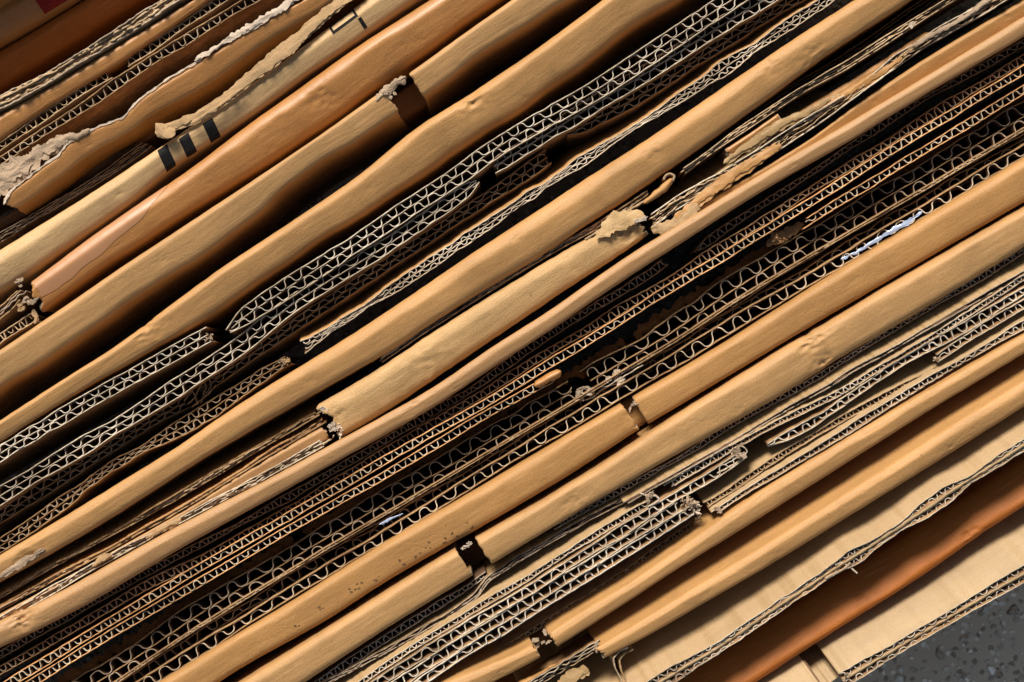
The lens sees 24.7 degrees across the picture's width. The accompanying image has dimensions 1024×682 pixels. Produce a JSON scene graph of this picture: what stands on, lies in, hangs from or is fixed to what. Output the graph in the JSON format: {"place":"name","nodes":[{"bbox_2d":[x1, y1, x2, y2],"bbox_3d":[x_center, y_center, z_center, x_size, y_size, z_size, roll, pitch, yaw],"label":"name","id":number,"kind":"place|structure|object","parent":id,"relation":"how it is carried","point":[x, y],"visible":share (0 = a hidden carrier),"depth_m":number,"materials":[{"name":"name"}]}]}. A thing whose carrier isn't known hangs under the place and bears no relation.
{"place":"outdoors","nodes":[
{"label":"outdoors","id":0,"kind":"place"},
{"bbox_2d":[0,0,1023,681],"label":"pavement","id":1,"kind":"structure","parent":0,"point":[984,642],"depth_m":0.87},
{"bbox_2d":[0,0,12,8],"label":"folded sheet","id":2,"kind":"object","parent":1,"relation":"on","point":[3,3],"visible":0.15,"depth_m":0.81,"materials":[{"name":"brown cardboard"}]},
{"bbox_2d":[0,313,47,349],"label":"corrugated sheet","id":3,"kind":"object","parent":1,"relation":"on","point":[16,330],"visible":0.31,"depth_m":0.80,"materials":[{"name":"brown cardboard"}]},
{"bbox_2d":[0,290,53,332],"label":"crushed sheet","id":4,"kind":"object","parent":1,"relation":"on","point":[10,315],"visible":0.45,"depth_m":0.81,"materials":[{"name":"brown cardboard"}]},
{"bbox_2d":[0,0,83,50],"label":"folded sheet","id":5,"kind":"object","parent":1,"relation":"on","point":[20,19],"visible":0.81,"depth_m":0.82,"materials":[{"name":"red cardboard"}]},
{"bbox_2d":[0,73,112,155],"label":"corrugated sheet","id":6,"kind":"object","parent":1,"relation":"on","point":[56,110],"visible":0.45,"depth_m":0.81,"materials":[{"name":"brown cardboard"}]},
{"bbox_2d":[0,143,156,249],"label":"crushed sheet","id":7,"kind":"object","parent":1,"relation":"on","point":[39,217],"visible":0.39,"depth_m":0.82,"materials":[{"name":"brown cardboard"}]},
{"bbox_2d":[0,0,159,94],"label":"folded sheet","id":8,"kind":"object","parent":1,"relation":"on","point":[63,37],"visible":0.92,"depth_m":0.82,"materials":[{"name":"brown cardboard"}]},
{"bbox_2d":[0,131,169,230],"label":"folded sheet","id":9,"kind":"object","parent":1,"relation":"on","point":[153,139],"visible":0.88,"depth_m":0.82,"materials":[{"name":"brown cardboard"}]},
{"bbox_2d":[0,0,192,114],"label":"crushed sheet","id":10,"kind":"object","parent":1,"relation":"on","point":[142,20],"visible":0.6,"depth_m":0.80,"materials":[{"name":"brown cardboard"}]},
{"bbox_2d":[0,0,210,140],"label":"folded sheet","id":11,"kind":"object","parent":1,"relation":"on","point":[113,63],"visible":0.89,"depth_m":0.80,"materials":[{"name":"brown cardboard"}]},
{"bbox_2d":[0,375,217,537],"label":"corrugated sheet","id":12,"kind":"object","parent":1,"relation":"on","point":[18,511],"visible":0.94,"depth_m":0.82,"materials":[{"name":"brown cardboard"}]},
{"bbox_2d":[0,327,232,481],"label":"corrugated sheet","id":13,"kind":"object","parent":1,"relation":"on","point":[69,421],"visible":1,"depth_m":0.81,"materials":[{"name":"cardboard"}]},
{"bbox_2d":[0,0,301,214],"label":"corrugated sheet","id":14,"kind":"object","parent":1,"relation":"on","point":[116,97],"visible":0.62,"depth_m":0.81,"materials":[{"name":"brown cardboard"}]},
{"bbox_2d":[0,356,302,554],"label":"corrugated sheet","id":15,"kind":"object","parent":1,"relation":"on","point":[111,473],"visible":0.94,"depth_m":0.81,"materials":[{"name":"brown cardboard"}]},
{"bbox_2d":[0,396,324,598],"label":"crushed sheet","id":16,"kind":"object","parent":1,"relation":"on","point":[231,457],"visible":0.84,"depth_m":0.81,"materials":[{"name":"brown cardboard"}]},
{"bbox_2d":[0,398,327,610],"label":"crushed sheet","id":17,"kind":"object","parent":1,"relation":"on","point":[107,545],"visible":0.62,"depth_m":0.81,"materials":[{"name":"brown cardboard"}]},
{"bbox_2d":[0,435,337,618],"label":"crushed sheet","id":18,"kind":"object","parent":1,"relation":"on","point":[217,500],"visible":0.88,"depth_m":0.80,"materials":[{"name":"cardboard"}]},
{"bbox_2d":[0,425,338,619],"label":"sheet","id":19,"kind":"object","parent":1,"relation":"on","point":[321,434],"visible":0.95,"depth_m":0.80,"materials":[{"name":"brown cardboard"}]},
{"bbox_2d":[0,0,364,215],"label":"folded sheet","id":20,"kind":"object","parent":1,"relation":"on","point":[194,88],"visible":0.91,"depth_m":0.80,"materials":[{"name":"brown cardboard"}]},
{"bbox_2d":[127,0,239,67],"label":"corrugated sheet","id":21,"kind":"object","parent":1,"relation":"on","point":[208,10],"visible":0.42,"depth_m":0.81,"materials":[{"name":"brown cardboard"}]},
{"bbox_2d":[0,0,428,304],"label":"folded sheet","id":22,"kind":"object","parent":1,"relation":"on","point":[38,251],"visible":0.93,"depth_m":0.80,"materials":[{"name":"beige cardboard"}]},
{"bbox_2d":[0,180,482,508],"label":"corrugated sheet","id":23,"kind":"object","parent":1,"relation":"on","point":[175,390],"visible":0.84,"depth_m":0.80,"materials":[{"name":"cardboard"}]},
{"bbox_2d":[14,0,510,323],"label":"folded sheet","id":24,"kind":"object","parent":1,"relation":"on","point":[334,93],"visible":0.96,"depth_m":0.80,"materials":[{"name":"brown cardboard"}]},
{"bbox_2d":[21,369,561,681],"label":"corrugated sheet","id":25,"kind":"object","parent":1,"relation":"on","point":[369,481],"visible":0.95,"depth_m":0.81,"materials":[{"name":"brown cardboard"}]},
{"bbox_2d":[0,0,601,419],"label":"folded sheet","id":26,"kind":"object","parent":1,"relation":"on","point":[110,312],"visible":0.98,"depth_m":0.80,"materials":[{"name":"brown cardboard"}]},
{"bbox_2d":[0,260,667,658],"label":"corrugated sheet","id":27,"kind":"object","parent":1,"relation":"on","point":[634,282],"visible":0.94,"depth_m":0.81,"materials":[{"name":"brown cardboard"}]},
{"bbox_2d":[0,0,711,443],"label":"folded sheet","id":28,"kind":"object","parent":1,"relation":"on","point":[600,38],"visible":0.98,"depth_m":0.80,"materials":[{"name":"brown cardboard"}]},
{"bbox_2d":[69,364,642,681],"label":"corrugated sheet","id":29,"kind":"object","parent":1,"relation":"on","point":[130,657],"visible":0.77,"depth_m":0.81,"materials":[{"name":"brown cardboard"}]},
{"bbox_2d":[379,513,402,524],"bbox_3d":[-0.041,0.061,0.800,0.008,0.001,0.004,0,90,0],"label":"plastic film","id":30,"kind":"object","parent":29,"relation":"on","point":[386,520],"visible":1,"depth_m":0.80,"materials":[{"name":"white plastic"}]},
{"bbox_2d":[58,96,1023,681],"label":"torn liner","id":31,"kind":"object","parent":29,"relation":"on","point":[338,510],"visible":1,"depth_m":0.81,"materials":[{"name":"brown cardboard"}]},
{"bbox_2d":[193,149,551,397],"bbox_3d":[-0.048,-0.022,0.836,0.147,0.058,0.007,-34,90,0],"label":"corrugated sheet","id":32,"kind":"object","parent":1,"relation":"on","point":[288,334],"visible":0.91,"depth_m":0.81,"materials":[{"name":"brown cardboard"}]},
{"bbox_2d":[306,560,487,681],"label":"corrugated sheet","id":33,"kind":"object","parent":1,"relation":"on","point":[371,645],"visible":0.38,"depth_m":0.81,"materials":[{"name":"brown cardboard"}]},
{"bbox_2d":[0,0,919,583],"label":"folded sheet","id":34,"kind":"object","parent":1,"relation":"on","point":[638,170],"visible":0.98,"depth_m":0.80,"materials":[{"name":"brown cardboard"}]},
{"bbox_2d":[317,496,625,681],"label":"crushed sheet","id":35,"kind":"object","parent":1,"relation":"on","point":[514,558],"visible":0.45,"depth_m":0.80,"materials":[{"name":"brown cardboard"}]},
{"bbox_2d":[204,0,751,341],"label":"corrugated sheet","id":36,"kind":"object","parent":1,"relation":"on","point":[477,165],"visible":0.72,"depth_m":0.80,"materials":[{"name":"cardboard"}]},
{"bbox_2d":[316,209,647,438],"bbox_3d":[-0.009,-0.007,0.831,0.131,0.072,0.015,-33,90,0],"label":"folded sheet","id":37,"kind":"object","parent":1,"relation":"on","point":[416,368],"visible":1,"depth_m":0.80,"materials":[{"name":"brown cardboard"}]},
{"bbox_2d":[334,491,659,681],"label":"corrugated sheet","id":38,"kind":"object","parent":1,"relation":"on","point":[521,573],"visible":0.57,"depth_m":0.80,"materials":[{"name":"cardboard"}]},
{"bbox_2d":[0,17,1023,646],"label":"folded sheet","id":39,"kind":"object","parent":1,"relation":"on","point":[88,589],"visible":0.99,"depth_m":0.80,"materials":[{"name":"brown cardboard"}]},
{"bbox_2d":[0,50,1023,674],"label":"corrugated sheet","id":40,"kind":"object","parent":1,"relation":"on","point":[590,326],"visible":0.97,"depth_m":0.81,"materials":[{"name":"brown cardboard"}]},
{"bbox_2d":[0,64,1023,681],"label":"corrugated sheet","id":41,"kind":"object","parent":1,"relation":"on","point":[160,590],"visible":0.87,"depth_m":0.80,"materials":[{"name":"brown cardboard"}]},
{"bbox_2d":[380,190,648,361],"bbox_3d":[0.001,-0.022,0.833,0.109,0.064,0.004,-32,90,0],"label":"crushed sheet","id":42,"kind":"object","parent":1,"relation":"on","point":[561,247],"visible":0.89,"depth_m":0.80,"materials":[{"name":"brown cardboard"}]},
{"bbox_2d":[584,173,674,239],"bbox_3d":[0.041,-0.045,0.813,0.038,0.031,0.005,-38,90,0],"label":"curled liner","id":43,"kind":"object","parent":42,"relation":"on","point":[668,178],"visible":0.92,"depth_m":0.80,"materials":[{"name":"brown cardboard"}]},
{"bbox_2d":[389,495,696,681],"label":"corrugated sheet","id":44,"kind":"object","parent":1,"relation":"on","point":[458,644],"visible":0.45,"depth_m":0.80,"materials":[{"name":"cardboard"}]},
{"bbox_2d":[412,494,701,681],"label":"corrugated sheet","id":45,"kind":"object","parent":1,"relation":"on","point":[613,560],"visible":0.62,"depth_m":0.80,"materials":[{"name":"brown cardboard"}]},
{"bbox_2d":[368,451,746,681],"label":"corrugated sheet","id":46,"kind":"object","parent":1,"relation":"on","point":[668,494],"visible":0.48,"depth_m":0.80,"materials":[{"name":"cardboard"}]},
{"bbox_2d":[300,0,833,353],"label":"corrugated sheet","id":47,"kind":"object","parent":1,"relation":"on","point":[567,161],"visible":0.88,"depth_m":0.81,"materials":[{"name":"cardboard"}]},
{"bbox_2d":[113,127,1023,681],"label":"corrugated sheet","id":48,"kind":"object","parent":1,"relation":"on","point":[525,427],"visible":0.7,"depth_m":0.81,"materials":[{"name":"brown cardboard"}]},
{"bbox_2d":[122,135,1023,681],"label":"corrugated sheet","id":49,"kind":"object","parent":1,"relation":"on","point":[266,593],"visible":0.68,"depth_m":0.81,"materials":[{"name":"brown cardboard"}]},
{"bbox_2d":[132,142,1023,681],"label":"corrugated sheet","id":50,"kind":"object","parent":1,"relation":"on","point":[434,504],"visible":0.77,"depth_m":0.81,"materials":[{"name":"brown cardboard"}]},
{"bbox_2d":[159,158,1023,681],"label":"folded sheet","id":51,"kind":"object","parent":1,"relation":"on","point":[563,456],"visible":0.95,"depth_m":0.80,"materials":[{"name":"brown cardboard"}]},
{"bbox_2d":[841,211,922,258],"bbox_3d":[0.127,-0.036,0.800,0.032,0.001,0.002,-30,90,0],"label":"plastic film","id":52,"kind":"object","parent":51,"relation":"on","point":[905,223],"visible":1,"depth_m":0.80,"materials":[{"name":"white plastic"}]},
{"bbox_2d":[493,514,701,651],"bbox_3d":[-0.001,0.093,0.834,0.147,0.062,0.022,-32,90,0],"label":"corrugated sheet","id":53,"kind":"object","parent":1,"relation":"on","point":[532,625],"visible":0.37,"depth_m":0.81,"materials":[{"name":"brown cardboard"}]},
{"bbox_2d":[220,203,1023,681],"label":"folded sheet","id":54,"kind":"object","parent":1,"relation":"on","point":[774,373],"visible":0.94,"depth_m":0.80,"materials":[{"name":"brown cardboard"}]},
{"bbox_2d":[619,254,1023,503],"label":"crushed sheet","id":55,"kind":"object","parent":54,"relation":"on","point":[940,313],"visible":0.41,"depth_m":0.80,"materials":[{"name":"brown cardboard"}]},
{"bbox_2d":[705,310,1023,512],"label":"corrugated sheet","id":56,"kind":"object","parent":55,"relation":"on","point":[996,335],"visible":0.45,"depth_m":0.80,"materials":[{"name":"cardboard"}]},
{"bbox_2d":[489,0,780,182],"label":"corrugated sheet","id":57,"kind":"object","parent":1,"relation":"on","point":[552,142],"visible":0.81,"depth_m":0.81,"materials":[{"name":"cardboard"}]},
{"bbox_2d":[566,0,807,148],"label":"corrugated sheet","id":58,"kind":"object","parent":1,"relation":"on","point":[660,86],"visible":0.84,"depth_m":0.81,"materials":[{"name":"brown cardboard"}]},
{"bbox_2d":[430,330,1023,681],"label":"folded sheet","id":59,"kind":"object","parent":1,"relation":"on","point":[486,663],"visible":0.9,"depth_m":0.80,"materials":[{"name":"brown cardboard"}]},
{"bbox_2d":[646,89,840,215],"bbox_3d":[0.080,-0.070,0.832,0.072,0.066,0.018,-35,90,0],"label":"crushed sheet","id":60,"kind":"object","parent":1,"relation":"on","point":[715,164],"visible":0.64,"depth_m":0.82,"materials":[{"name":"cardboard"}]},
{"bbox_2d":[718,114,780,158],"bbox_3d":[0.083,-0.070,0.832,0.022,0.065,0.004,-34,90,0],"label":"folded sheet","id":61,"kind":"object","parent":1,"relation":"on","point":[728,151],"visible":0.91,"depth_m":0.80,"materials":[{"name":"brown cardboard"}]},
{"bbox_2d":[494,452,1023,681],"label":"folded sheet","id":62,"kind":"object","parent":1,"relation":"on","point":[900,560],"visible":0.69,"depth_m":0.81,"materials":[{"name":"brown cardboard"}]},
{"bbox_2d":[757,644,838,681],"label":"corrugated sheet","id":63,"kind":"object","parent":62,"relation":"on","point":[811,664],"visible":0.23,"depth_m":0.81,"materials":[{"name":"cardboard"}]},
{"bbox_2d":[513,407,1023,681],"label":"corrugated sheet","id":64,"kind":"object","parent":1,"relation":"on","point":[681,647],"visible":0.37,"depth_m":0.80,"materials":[{"name":"cardboard"}]},
{"bbox_2d":[519,354,1023,681],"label":"folded sheet","id":65,"kind":"object","parent":1,"relation":"on","point":[927,439],"visible":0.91,"depth_m":0.80,"materials":[{"name":"cardboard"}]},
{"bbox_2d":[553,247,1023,529],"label":"corrugated sheet","id":66,"kind":"object","parent":1,"relation":"on","point":[831,367],"visible":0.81,"depth_m":0.80,"materials":[{"name":"brown cardboard"}]},
{"bbox_2d":[578,97,1023,395],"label":"corrugated sheet","id":67,"kind":"object","parent":1,"relation":"on","point":[871,202],"visible":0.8,"depth_m":0.81,"materials":[{"name":"brown cardboard"}]},
{"bbox_2d":[671,0,941,180],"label":"crushed sheet","id":68,"kind":"object","parent":1,"relation":"on","point":[909,13],"visible":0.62,"depth_m":0.82,"materials":[{"name":"brown cardboard"}]},
{"bbox_2d":[674,0,965,180],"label":"crushed sheet","id":69,"kind":"object","parent":1,"relation":"on","point":[829,78],"visible":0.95,"depth_m":0.80,"materials":[{"name":"brown cardboard"}]},
{"bbox_2d":[641,0,1014,234],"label":"crushed sheet","id":70,"kind":"object","parent":1,"relation":"on","point":[957,25],"visible":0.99,"depth_m":0.80,"materials":[{"name":"cardboard"}]},
{"bbox_2d":[663,272,1023,486],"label":"corrugated sheet","id":71,"kind":"object","parent":1,"relation":"on","point":[850,382],"visible":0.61,"depth_m":0.80,"materials":[{"name":"cardboard"}]},
{"bbox_2d":[695,358,934,507],"bbox_3d":[0.099,0.023,0.833,0.093,0.065,0.026,-31,90,0],"label":"corrugated sheet","id":72,"kind":"object","parent":71,"relation":"on","point":[762,456],"visible":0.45,"depth_m":0.80,"materials":[{"name":"brown cardboard"}]},
{"bbox_2d":[926,296,1023,362],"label":"corrugated sheet","id":73,"kind":"object","parent":71,"relation":"on","point":[939,354],"visible":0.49,"depth_m":0.80,"materials":[{"name":"cardboard"}]},
{"bbox_2d":[681,38,1023,257],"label":"corrugated sheet","id":74,"kind":"object","parent":1,"relation":"on","point":[711,237],"visible":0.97,"depth_m":0.81,"materials":[{"name":"brown cardboard"}]},
{"bbox_2d":[778,32,930,138],"bbox_3d":[0.118,-0.088,0.834,0.061,0.060,0.005,-32,90,0],"label":"folded sheet","id":75,"kind":"object","parent":1,"relation":"on","point":[858,78],"visible":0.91,"depth_m":0.80,"materials":[{"name":"brown cardboard"}]},
{"bbox_2d":[700,0,1023,210],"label":"folded sheet","id":76,"kind":"object","parent":1,"relation":"on","point":[946,54],"visible":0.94,"depth_m":0.80,"materials":[{"name":"brown cardboard"}]},
{"bbox_2d":[758,281,1023,446],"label":"corrugated sheet","id":77,"kind":"object","parent":1,"relation":"on","point":[797,426],"visible":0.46,"depth_m":0.80,"materials":[{"name":"cardboard"}]},
{"bbox_2d":[766,78,1023,246],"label":"corrugated sheet","id":78,"kind":"object","parent":1,"relation":"on","point":[951,130],"visible":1,"depth_m":0.81,"materials":[{"name":"brown cardboard"}]},
{"bbox_2d":[815,506,1023,681],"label":"corrugated sheet","id":79,"kind":"object","parent":1,"relation":"on","point":[984,568],"visible":0.51,"depth_m":0.81,"materials":[{"name":"cardboard"}]}
]}

